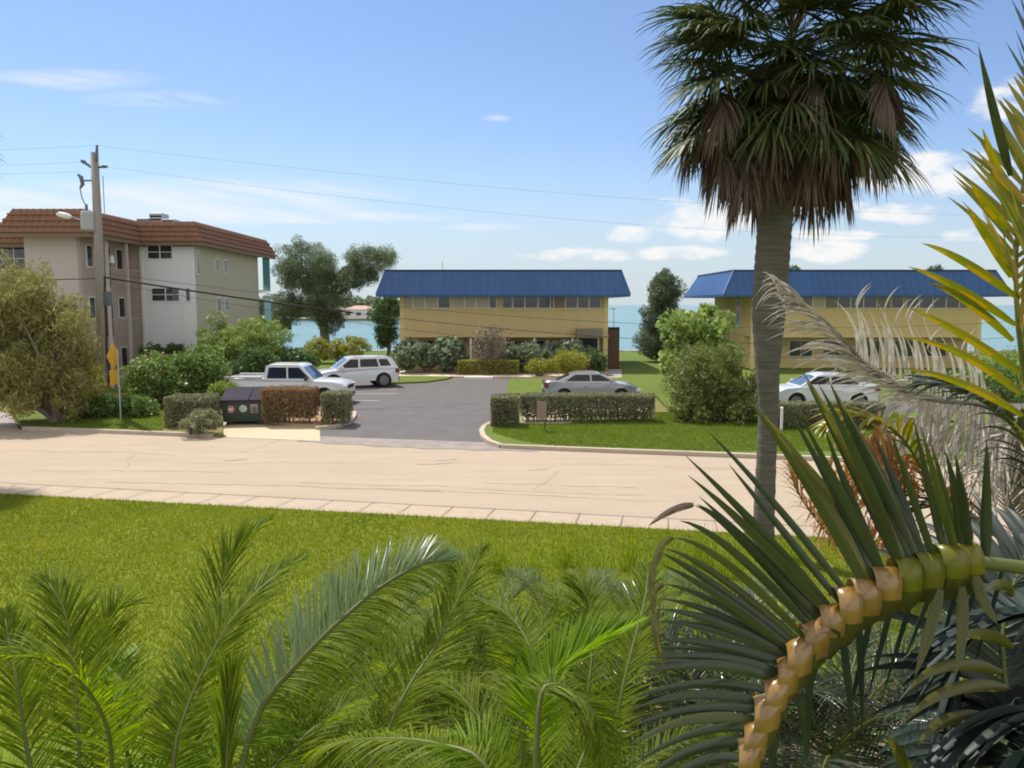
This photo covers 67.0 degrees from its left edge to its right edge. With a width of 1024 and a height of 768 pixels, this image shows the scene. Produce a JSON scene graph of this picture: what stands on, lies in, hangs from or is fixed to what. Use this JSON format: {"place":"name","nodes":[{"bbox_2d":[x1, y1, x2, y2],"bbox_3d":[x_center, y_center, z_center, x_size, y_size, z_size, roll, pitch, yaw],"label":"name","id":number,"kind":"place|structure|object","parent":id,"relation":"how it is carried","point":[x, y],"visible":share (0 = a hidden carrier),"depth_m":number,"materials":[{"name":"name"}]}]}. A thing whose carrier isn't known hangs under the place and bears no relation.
{"place":"outdoors","nodes":[
{"label":"outdoors","id":0,"kind":"place"},
{"bbox_2d":[0,412,18,429],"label":"side street","id":1,"kind":"structure","parent":0,"point":[6,423],"depth_m":30.23,"materials":[{"name":"grey asphalt"}]},
{"bbox_2d":[14,408,176,430],"bbox_3d":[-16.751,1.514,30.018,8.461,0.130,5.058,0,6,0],"label":"verge","id":2,"kind":"structure","parent":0,"point":[37,419],"depth_m":29.71,"materials":[{"name":"green plant"}]},
{"bbox_2d":[0,248,101,423],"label":"shrub","id":3,"kind":"object","parent":2,"relation":"on","point":[29,372],"visible":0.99,"depth_m":29.30,"materials":[{"name":"green plant"}]},
{"bbox_2d":[60,350,110,417],"bbox_3d":[-17.318,-0.046,31.103,1.723,2.921,2.118,0,6,0],"label":"bush","id":4,"kind":"object","parent":2,"relation":"on","point":[95,393],"visible":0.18,"depth_m":31.11,"materials":[{"name":"green plant"}]},
{"bbox_2d":[107,342,121,420],"bbox_3d":[-15.277,-0.088,29.869,0.174,3.106,1.122,-1,6,-5],"label":"road sign","id":5,"kind":"object","parent":2,"relation":"on","point":[112,357],"visible":1,"depth_m":29.86,"materials":[{"name":"metal"}]},
{"bbox_2d":[82,389,161,417],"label":"ground bush","id":6,"kind":"object","parent":2,"relation":"on","point":[138,406],"visible":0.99,"depth_m":31.02,"materials":[{"name":"green plant"}]},
{"bbox_2d":[108,351,391,392],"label":"lawn","id":7,"kind":"structure","parent":0,"point":[327,364],"depth_m":61.01,"materials":[{"name":"green plant"}]},
{"bbox_2d":[0,209,277,392],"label":"condominium","id":8,"kind":"structure","parent":7,"relation":"on","point":[162,247],"depth_m":45.30,"materials":[{"name":"beige paint"}]},
{"bbox_2d":[0,247,24,269],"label":"window","id":9,"kind":"structure","parent":8,"relation":"in","point":[16,253],"depth_m":42.48,"materials":[{"name":"glass"}]},
{"bbox_2d":[146,245,172,259],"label":"window","id":10,"kind":"structure","parent":8,"relation":"in","point":[154,252],"depth_m":45.26,"materials":[{"name":"glass"}]},
{"bbox_2d":[151,287,179,301],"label":"window","id":11,"kind":"structure","parent":8,"relation":"in","point":[158,296],"depth_m":45.51,"materials":[{"name":"glass"}]},
{"bbox_2d":[137,341,184,357],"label":"hedge","id":12,"kind":"object","parent":7,"relation":"on","point":[170,349],"visible":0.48,"depth_m":44.47,"materials":[{"name":"green plant"}]},
{"bbox_2d":[195,308,293,374],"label":"palm bush","id":13,"kind":"object","parent":7,"relation":"on","point":[251,333],"visible":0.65,"depth_m":42.62,"materials":[{"name":"green plant"}]},
{"bbox_2d":[270,234,401,352],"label":"tree","id":14,"kind":"object","parent":7,"relation":"on","point":[320,277],"visible":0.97,"depth_m":70.60,"materials":[{"name":"green plant"}]},
{"bbox_2d":[303,335,372,361],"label":"hedge bush","id":15,"kind":"object","parent":7,"relation":"on","point":[339,349],"visible":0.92,"depth_m":59.66,"materials":[{"name":"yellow plant"}]},
{"bbox_2d":[366,297,399,356],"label":"tree","id":16,"kind":"object","parent":7,"relation":"on","point":[384,336],"visible":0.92,"depth_m":65.24,"materials":[{"name":"green plant"}]},
{"bbox_2d":[0,362,668,437],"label":"ground","id":17,"kind":"structure","parent":0,"point":[660,406],"depth_m":35.47,"materials":[{"name":"soil"}]},
{"bbox_2d":[56,145,112,392],"bbox_3d":[-17.994,-4.360,32.633,2.230,11.158,0.595,0,6,0],"label":"power pole","id":18,"kind":"object","parent":17,"relation":"on","point":[90,220],"visible":0.94,"depth_m":32.48,"materials":[{"name":"grey wood"}]},
{"bbox_2d":[104,273,980,327],"bbox_3d":[22.319,-5.074,46.426,83.960,3.355,0.018,-2,6,-19],"label":"communication cable","id":19,"kind":"object","parent":18,"relation":"attached to","point":[449,311],"visible":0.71,"depth_m":37.05,"materials":[{"name":"grey plastic"}]},
{"bbox_2d":[104,276,1004,343],"bbox_3d":[22.313,-4.273,46.305,83.845,3.734,0.090,-2,6,-19],"label":"communication cable","id":20,"kind":"object","parent":18,"relation":"attached to","point":[345,311],"visible":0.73,"depth_m":35.19,"materials":[{"name":"grey plastic"}]},
{"bbox_2d":[106,282,1015,357],"bbox_3d":[22.310,-3.655,46.168,83.722,4.125,0.018,-2,6,-18],"label":"communication cable","id":21,"kind":"object","parent":18,"relation":"attached to","point":[432,332],"visible":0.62,"depth_m":37.05,"materials":[{"name":"grey plastic"}]},
{"bbox_2d":[119,349,182,404],"bbox_3d":[-16.282,-0.313,35.389,2.728,2.534,4.260,-1,6,-11],"label":"flowering bush","id":22,"kind":"object","parent":17,"relation":"on","point":[145,373],"visible":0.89,"depth_m":34.11,"materials":[{"name":"green plant"}]},
{"bbox_2d":[160,412,222,436],"bbox_3d":[-12.322,1.519,30.015,2.426,0.120,7.360,-3,6,-24],"label":"hedge bed","id":23,"kind":"object","parent":17,"relation":"on","point":[218,431],"visible":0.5,"depth_m":28.11,"materials":[{"name":"beige concrete"}]},
{"bbox_2d":[163,392,221,427],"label":"clipped hedge","id":24,"kind":"object","parent":23,"relation":"on","point":[181,405],"visible":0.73,"depth_m":28.57,"materials":[{"name":"green plant"}]},
{"bbox_2d":[177,408,223,434],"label":"bush","id":25,"kind":"object","parent":23,"relation":"on","point":[199,423],"visible":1,"depth_m":27.00,"materials":[{"name":"green plant"}]},
{"bbox_2d":[157,341,231,397],"bbox_3d":[-14.746,-0.512,35.864,3.748,2.884,3.103,-6,8,-43],"label":"bush","id":26,"kind":"object","parent":17,"relation":"on","point":[202,371],"visible":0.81,"depth_m":35.25,"materials":[{"name":"green plant"}]},
{"bbox_2d":[294,317,399,320],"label":"shore","id":27,"kind":"structure","parent":0,"point":[347,319],"depth_m":284.40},
{"bbox_2d":[259,294,399,316],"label":"trees","id":28,"kind":"object","parent":27,"relation":"on","point":[368,300],"visible":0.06,"depth_m":315.64,"materials":[{"name":"green plant"}]},
{"bbox_2d":[343,306,371,317],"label":"house","id":29,"kind":"structure","parent":0,"point":[355,310],"depth_m":298.82,"materials":[{"name":"white paint"}]},
{"bbox_2d":[298,436,538,450],"bbox_3d":[-3.256,1.991,25.691,8.564,0.001,1.555,1,6,12],"label":"driveway apron","id":30,"kind":"object","parent":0,"point":[421,444],"visible":0.88,"depth_m":25.77,"materials":[{"name":"concrete"}]},
{"bbox_2d":[218,378,654,441],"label":"driveway","id":31,"kind":"structure","parent":0,"point":[454,409],"depth_m":33.87,"materials":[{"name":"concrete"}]},
{"bbox_2d":[22,411,355,437],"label":"kerb","id":32,"kind":"structure","parent":31,"relation":"on","point":[117,431],"depth_m":27.94,"materials":[{"name":"concrete"}]},
{"bbox_2d":[206,379,238,397],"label":"bush","id":33,"kind":"object","parent":31,"relation":"on","point":[218,387],"visible":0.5,"depth_m":32.23,"materials":[{"name":"green plant"}]},
{"bbox_2d":[223,421,319,440],"bbox_3d":[-9.141,1.657,28.994,3.294,0.012,7.273,-3,7,-27],"label":"dumpster pad","id":34,"kind":"object","parent":31,"relation":"on","point":[252,430],"visible":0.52,"depth_m":28.20,"materials":[{"name":"concrete"}]},
{"bbox_2d":[220,386,278,424],"bbox_3d":[-10.177,0.845,30.258,2.240,1.342,1.480,-1,6,-9],"label":"dumpster","id":35,"kind":"object","parent":34,"relation":"on","point":[241,404],"visible":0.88,"depth_m":29.68,"materials":[{"name":"green metal"}]},
{"bbox_2d":[224,343,321,373],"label":"bush","id":36,"kind":"object","parent":31,"relation":"on","point":[257,361],"visible":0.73,"depth_m":40.93,"materials":[{"name":"green plant"}]},
{"bbox_2d":[223,362,355,404],"bbox_3d":[-10.464,-0.057,36.584,5.815,1.918,2.310,0,6,3],"label":"pickup truck","id":37,"kind":"object","parent":31,"relation":"on","point":[292,374],"visible":0.55,"depth_m":35.72,"materials":[{"name":"white paint"}]},
{"bbox_2d":[256,412,340,427],"bbox_3d":[-8.672,1.425,30.934,4.410,0.120,3.860,0,6,0],"label":"hedge bed","id":38,"kind":"object","parent":31,"relation":"on","point":[312,424],"visible":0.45,"depth_m":29.78,"materials":[{"name":"brown soil"}]},
{"bbox_2d":[260,385,319,423],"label":"clipped hedge","id":39,"kind":"object","parent":38,"relation":"on","point":[287,406],"visible":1,"depth_m":29.43,"materials":[{"name":"orange plant"}]},
{"bbox_2d":[320,389,352,424],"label":"clipped hedge","id":40,"kind":"object","parent":38,"relation":"on","point":[336,404],"visible":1,"depth_m":29.33,"materials":[{"name":"green plant"}]},
{"bbox_2d":[318,355,399,386],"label":"suv","id":41,"kind":"object","parent":31,"relation":"on","point":[381,370],"visible":0.62,"depth_m":43.04,"materials":[{"name":"silver metal"}]},
{"bbox_2d":[391,376,452,383],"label":"back verge","id":42,"kind":"structure","parent":31,"relation":"on","point":[413,379],"depth_m":46.98,"materials":[{"name":"green plant"}]},
{"bbox_2d":[542,370,640,393],"bbox_3d":[3.767,0.096,37.202,4.615,1.489,2.180,0,6,0],"label":"sedan","id":43,"kind":"object","parent":31,"relation":"on","point":[584,381],"visible":0.7,"depth_m":36.35,"materials":[{"name":"grey paint"}]},
{"bbox_2d":[375,262,630,369],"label":"apartment building","id":44,"kind":"structure","parent":0,"point":[568,297],"depth_m":53.77,"materials":[{"name":"yellow paint"}]},
{"bbox_2d":[0,492,1015,767],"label":"lawn","id":45,"kind":"structure","parent":0,"point":[262,564],"depth_m":13.87,"materials":[{"name":"green plant"}]},
{"bbox_2d":[0,565,300,767],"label":"feather palm","id":46,"kind":"object","parent":45,"relation":"on","point":[14,654],"visible":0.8,"depth_m":3.39,"materials":[{"name":"green plant"}]},
{"bbox_2d":[59,511,382,767],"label":"feather palm","id":47,"kind":"object","parent":45,"relation":"on","point":[195,707],"visible":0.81,"depth_m":3.63,"materials":[{"name":"green plant"}]},
{"bbox_2d":[219,527,516,767],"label":"feather palm","id":48,"kind":"object","parent":45,"relation":"on","point":[323,628],"visible":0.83,"depth_m":3.61,"materials":[{"name":"green plant"}]},
{"bbox_2d":[477,525,522,575],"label":"grass tuft","id":49,"kind":"object","parent":45,"relation":"on","point":[498,562],"visible":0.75,"depth_m":13.16,"materials":[{"name":"green plant"}]},
{"bbox_2d":[498,532,551,583],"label":"grass tuft","id":50,"kind":"object","parent":45,"relation":"on","point":[531,564],"visible":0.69,"depth_m":12.68,"materials":[{"name":"green plant"}]},
{"bbox_2d":[343,557,734,767],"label":"feather palm","id":51,"kind":"object","parent":45,"relation":"on","point":[536,698],"visible":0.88,"depth_m":3.67,"materials":[{"name":"green plant"}]},
{"bbox_2d":[547,519,592,568],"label":"grass tuft","id":52,"kind":"object","parent":45,"relation":"on","point":[559,552],"visible":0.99,"depth_m":13.47,"materials":[{"name":"green plant"}]},
{"bbox_2d":[564,527,621,582],"bbox_3d":[1.443,2.792,12.750,1.006,0.934,0.863,-5,7,-38],"label":"grass tuft","id":53,"kind":"object","parent":45,"relation":"on","point":[599,560],"visible":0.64,"depth_m":12.69,"materials":[{"name":"green plant"}]},
{"bbox_2d":[607,523,649,571],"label":"grass tuft","id":54,"kind":"object","parent":45,"relation":"on","point":[628,565],"visible":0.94,"depth_m":13.24,"materials":[{"name":"green plant"}]},
{"bbox_2d":[632,524,690,579],"bbox_3d":[2.483,2.781,12.878,1.021,0.931,0.782,1,6,11],"label":"grass tuft","id":55,"kind":"object","parent":45,"relation":"on","point":[667,561],"visible":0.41,"depth_m":12.85,"materials":[{"name":"green plant"}]},
{"bbox_2d":[365,675,1005,767],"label":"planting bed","id":56,"kind":"object","parent":45,"relation":"on","point":[726,764],"depth_m":7.95,"materials":[{"name":"brown soil"}]},
{"bbox_2d":[211,617,482,767],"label":"feather palm","id":57,"kind":"object","parent":56,"relation":"on","point":[395,664],"visible":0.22,"depth_m":5.06,"materials":[{"name":"green plant"}]},
{"bbox_2d":[280,571,473,757],"bbox_3d":[-1.301,2.836,7.369,1.939,1.954,2.101,0,6,0],"label":"feather palm","id":58,"kind":"object","parent":56,"relation":"on","point":[413,597],"visible":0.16,"depth_m":7.35,"materials":[{"name":"green plant"}]},
{"bbox_2d":[282,588,543,765],"bbox_3d":[-0.746,2.777,5.549,1.943,2.438,2.097,0,6,0],"label":"feather palm","id":59,"kind":"object","parent":56,"relation":"on","point":[486,670],"visible":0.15,"depth_m":5.50,"materials":[{"name":"green plant"}]},
{"bbox_2d":[398,565,561,743],"bbox_3d":[-0.325,2.854,7.972,1.938,1.799,2.103,0,6,0],"label":"feather palm","id":60,"kind":"object","parent":56,"relation":"on","point":[514,595],"visible":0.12,"depth_m":7.96,"materials":[{"name":"green plant"}]},
{"bbox_2d":[399,575,641,767],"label":"feather palm","id":61,"kind":"object","parent":56,"relation":"on","point":[490,646],"visible":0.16,"depth_m":5.87,"materials":[{"name":"green plant"}]},
{"bbox_2d":[469,563,665,767],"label":"feather palm","id":62,"kind":"object","parent":56,"relation":"on","point":[609,571],"visible":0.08,"depth_m":7.73,"materials":[{"name":"green plant"}]},
{"bbox_2d":[494,580,739,767],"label":"feather palm","id":63,"kind":"object","parent":56,"relation":"on","point":[544,588],"visible":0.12,"depth_m":5.67,"materials":[{"name":"green plant"}]},
{"bbox_2d":[253,594,1010,767],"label":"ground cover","id":64,"kind":"object","parent":56,"relation":"on","point":[733,764],"visible":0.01,"depth_m":8.20,"materials":[{"name":"green plant"}]},
{"bbox_2d":[549,566,728,736],"bbox_3d":[1.352,2.881,8.175,1.942,1.706,2.101,0,6,0],"label":"feather palm","id":65,"kind":"object","parent":56,"relation":"on","point":[674,597],"visible":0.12,"depth_m":8.28,"materials":[{"name":"green plant"}]},
{"bbox_2d":[567,582,879,767],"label":"feather palm","id":66,"kind":"object","parent":56,"relation":"on","point":[674,630],"visible":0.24,"depth_m":4.75,"materials":[{"name":"green plant"}]},
{"bbox_2d":[651,571,827,752],"bbox_3d":[2.193,2.870,7.769,1.949,1.807,2.105,0,6,0],"label":"feather palm","id":67,"kind":"object","parent":56,"relation":"on","point":[680,580],"visible":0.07,"depth_m":7.91,"materials":[{"name":"green plant"}]},
{"bbox_2d":[655,606,1008,767],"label":"feather palm","id":68,"kind":"object","parent":56,"relation":"on","point":[835,752],"visible":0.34,"depth_m":4.40,"materials":[{"name":"green plant"}]},
{"bbox_2d":[783,599,1010,767],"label":"feather palm","id":69,"kind":"object","parent":56,"relation":"on","point":[904,688],"visible":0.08,"depth_m":4.70,"materials":[{"name":"green plant"}]},
{"bbox_2d":[672,522,723,568],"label":"grass tuft","id":70,"kind":"object","parent":45,"relation":"on","point":[695,555],"visible":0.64,"depth_m":13.48,"materials":[{"name":"green plant"}]},
{"bbox_2d":[709,533,750,580],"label":"grass tuft","id":71,"kind":"object","parent":45,"relation":"on","point":[726,569],"visible":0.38,"depth_m":12.84,"materials":[{"name":"green plant"}]},
{"bbox_2d":[633,0,985,549],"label":"cabbage palm","id":72,"kind":"object","parent":45,"relation":"on","point":[771,144],"visible":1,"depth_m":13.00,"materials":[{"name":"green plant"}]},
{"bbox_2d":[628,370,1023,767],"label":"areca palm","id":73,"kind":"object","parent":45,"relation":"on","point":[909,577],"visible":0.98,"depth_m":1.57,"materials":[{"name":"green plant"}]},
{"bbox_2d":[756,272,1023,573],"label":"areca palm","id":74,"kind":"object","parent":45,"relation":"on","point":[1002,474],"visible":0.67,"depth_m":3.06,"materials":[{"name":"grey plant"}]},
{"bbox_2d":[850,491,1023,767],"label":"areca palm","id":75,"kind":"object","parent":45,"relation":"on","point":[973,723],"visible":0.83,"depth_m":1.70,"materials":[{"name":"green plant"}]},
{"bbox_2d":[895,0,1023,542],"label":"areca palm","id":76,"kind":"object","parent":45,"relation":"on","point":[1004,189],"visible":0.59,"depth_m":2.23,"materials":[{"name":"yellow plant"}]},
{"bbox_2d":[399,371,618,378],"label":"front walk","id":77,"kind":"structure","parent":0,"point":[528,374],"depth_m":50.30,"materials":[{"name":"concrete"}]},
{"bbox_2d":[389,335,469,372],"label":"sea grape bush","id":78,"kind":"object","parent":77,"relation":"on","point":[445,355],"visible":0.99,"depth_m":51.02,"materials":[{"name":"green plant"}]},
{"bbox_2d":[457,359,519,374],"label":"clipped hedge","id":79,"kind":"object","parent":77,"relation":"on","point":[476,365],"visible":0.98,"depth_m":50.01,"materials":[{"name":"green plant"}]},
{"bbox_2d":[470,322,513,373],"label":"dry shrub","id":80,"kind":"object","parent":77,"relation":"on","point":[489,336],"visible":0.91,"depth_m":50.25,"materials":[{"name":"brown plant"}]},
{"bbox_2d":[524,357,554,375],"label":"bush","id":81,"kind":"object","parent":77,"relation":"on","point":[538,367],"visible":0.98,"depth_m":48.88,"materials":[{"name":"yellow plant"}]},
{"bbox_2d":[501,339,591,372],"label":"sea grape bush","id":82,"kind":"object","parent":77,"relation":"on","point":[524,353],"visible":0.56,"depth_m":51.05,"materials":[{"name":"green plant"}]},
{"bbox_2d":[549,347,590,374],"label":"round bush","id":83,"kind":"object","parent":77,"relation":"on","point":[565,362],"visible":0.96,"depth_m":48.72,"materials":[{"name":"yellow plant"}]},
{"bbox_2d":[582,347,608,372],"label":"bush","id":84,"kind":"object","parent":77,"relation":"on","point":[598,362],"visible":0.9,"depth_m":49.73,"materials":[{"name":"green plant"}]},
{"bbox_2d":[0,429,1023,535],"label":"road","id":85,"kind":"structure","parent":0,"point":[595,476],"depth_m":21.23,"materials":[{"name":"concrete"}]},
{"bbox_2d":[32,440,750,502],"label":"road cracks","id":86,"kind":"object","parent":85,"relation":"on","point":[383,485],"visible":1,"depth_m":19.79,"materials":[{"name":"brown"}]},
{"bbox_2d":[0,483,998,544],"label":"gutter","id":87,"kind":"object","parent":85,"relation":"on","point":[350,506],"visible":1,"depth_m":17.60,"materials":[{"name":"concrete"}]},
{"bbox_2d":[0,482,977,542],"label":"gutter joints","id":88,"kind":"object","parent":87,"relation":"on","point":[391,503],"visible":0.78,"depth_m":17.89,"materials":[{"name":"brown"}]},
{"bbox_2d":[0,0,1023,304],"label":"sky","id":89,"kind":"structure","parent":0,"point":[548,96],"materials":[{"name":"blue"}]},
{"bbox_2d":[265,305,1023,349],"bbox_3d":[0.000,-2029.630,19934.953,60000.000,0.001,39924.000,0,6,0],"label":"sea","id":90,"kind":"structure","parent":0,"point":[625,316],"depth_m":177.08,"materials":[{"name":"liquid"}]},
{"bbox_2d":[484,411,1018,460],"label":"verge","id":91,"kind":"structure","parent":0,"point":[490,433],"depth_m":26.35,"materials":[{"name":"green plant"}]},
{"bbox_2d":[490,393,518,426],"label":"clipped hedge","id":92,"kind":"object","parent":91,"relation":"on","point":[504,408],"visible":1,"depth_m":28.68,"materials":[{"name":"green plant"}]},
{"bbox_2d":[520,408,651,423],"bbox_3d":[3.280,1.294,31.551,5.954,0.016,4.606,0,6,0],"label":"hedge bed","id":93,"kind":"object","parent":91,"relation":"on","point":[524,421],"visible":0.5,"depth_m":30.19,"materials":[{"name":"soil"}]},
{"bbox_2d":[519,392,655,421],"bbox_3d":[2.894,0.893,30.090,5.277,1.152,1.062,0,6,0],"label":"clipped hedge","id":94,"kind":"object","parent":93,"relation":"on","point":[634,403],"visible":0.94,"depth_m":29.72,"materials":[{"name":"green plant"}]},
{"bbox_2d":[659,342,757,424],"bbox_3d":[8.044,-0.120,30.785,4.359,3.173,4.542,0,6,0],"label":"bush","id":95,"kind":"object","parent":91,"relation":"on","point":[693,398],"visible":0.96,"depth_m":29.99,"materials":[{"name":"green plant"}]},
{"bbox_2d":[479,421,989,466],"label":"kerb","id":96,"kind":"structure","parent":91,"relation":"on","point":[484,437],"depth_m":24.08,"materials":[{"name":"concrete"}]},
{"bbox_2d":[778,400,885,428],"bbox_3d":[11.532,1.119,28.542,4.221,1.013,1.011,0,6,0],"label":"clipped hedge","id":97,"kind":"object","parent":91,"relation":"on","point":[804,406],"visible":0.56,"depth_m":28.19,"materials":[{"name":"green plant"}]},
{"bbox_2d":[507,351,1023,410],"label":"back lawn","id":98,"kind":"structure","parent":0,"point":[640,371],"depth_m":49.65,"materials":[{"name":"green plant"}]},
{"bbox_2d":[607,327,619,368],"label":"privacy screen","id":99,"kind":"object","parent":98,"relation":"on","point":[613,353],"visible":0.8,"depth_m":54.62,"materials":[{"name":"brown wood"}]},
{"bbox_2d":[631,267,687,361],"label":"pine tree","id":100,"kind":"object","parent":98,"relation":"on","point":[666,290],"visible":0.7,"depth_m":61.05,"materials":[{"name":"green plant"}]},
{"bbox_2d":[655,302,744,386],"bbox_3d":[9.433,-1.852,39.718,4.452,4.731,4.498,0,6,0],"label":"sea grape tree","id":101,"kind":"object","parent":98,"relation":"on","point":[683,329],"visible":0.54,"depth_m":38.54,"materials":[{"name":"green plant"}]},
{"bbox_2d":[896,344,1023,402],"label":"bush","id":102,"kind":"object","parent":98,"relation":"on","point":[991,383],"visible":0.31,"depth_m":36.56,"materials":[{"name":"green plant"}]},
{"bbox_2d":[684,270,1010,369],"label":"apartment building","id":103,"kind":"structure","parent":0,"point":[822,293],"depth_m":53.81,"materials":[{"name":"yellow paint"}]},
{"bbox_2d":[788,340,812,356],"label":"window","id":104,"kind":"structure","parent":103,"relation":"in","point":[793,344],"depth_m":55.46,"materials":[{"name":"glass"}]},
{"bbox_2d":[755,402,1023,411],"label":"parking strip","id":105,"kind":"object","parent":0,"point":[1017,405],"depth_m":34.31,"materials":[{"name":"concrete"}]},
{"bbox_2d":[779,371,880,407],"bbox_3d":[13.658,0.247,34.202,4.565,1.569,2.200,0,6,0],"label":"sedan","id":106,"kind":"object","parent":105,"relation":"on","point":[796,389],"visible":0.48,"depth_m":33.35,"materials":[{"name":"silver metal"}]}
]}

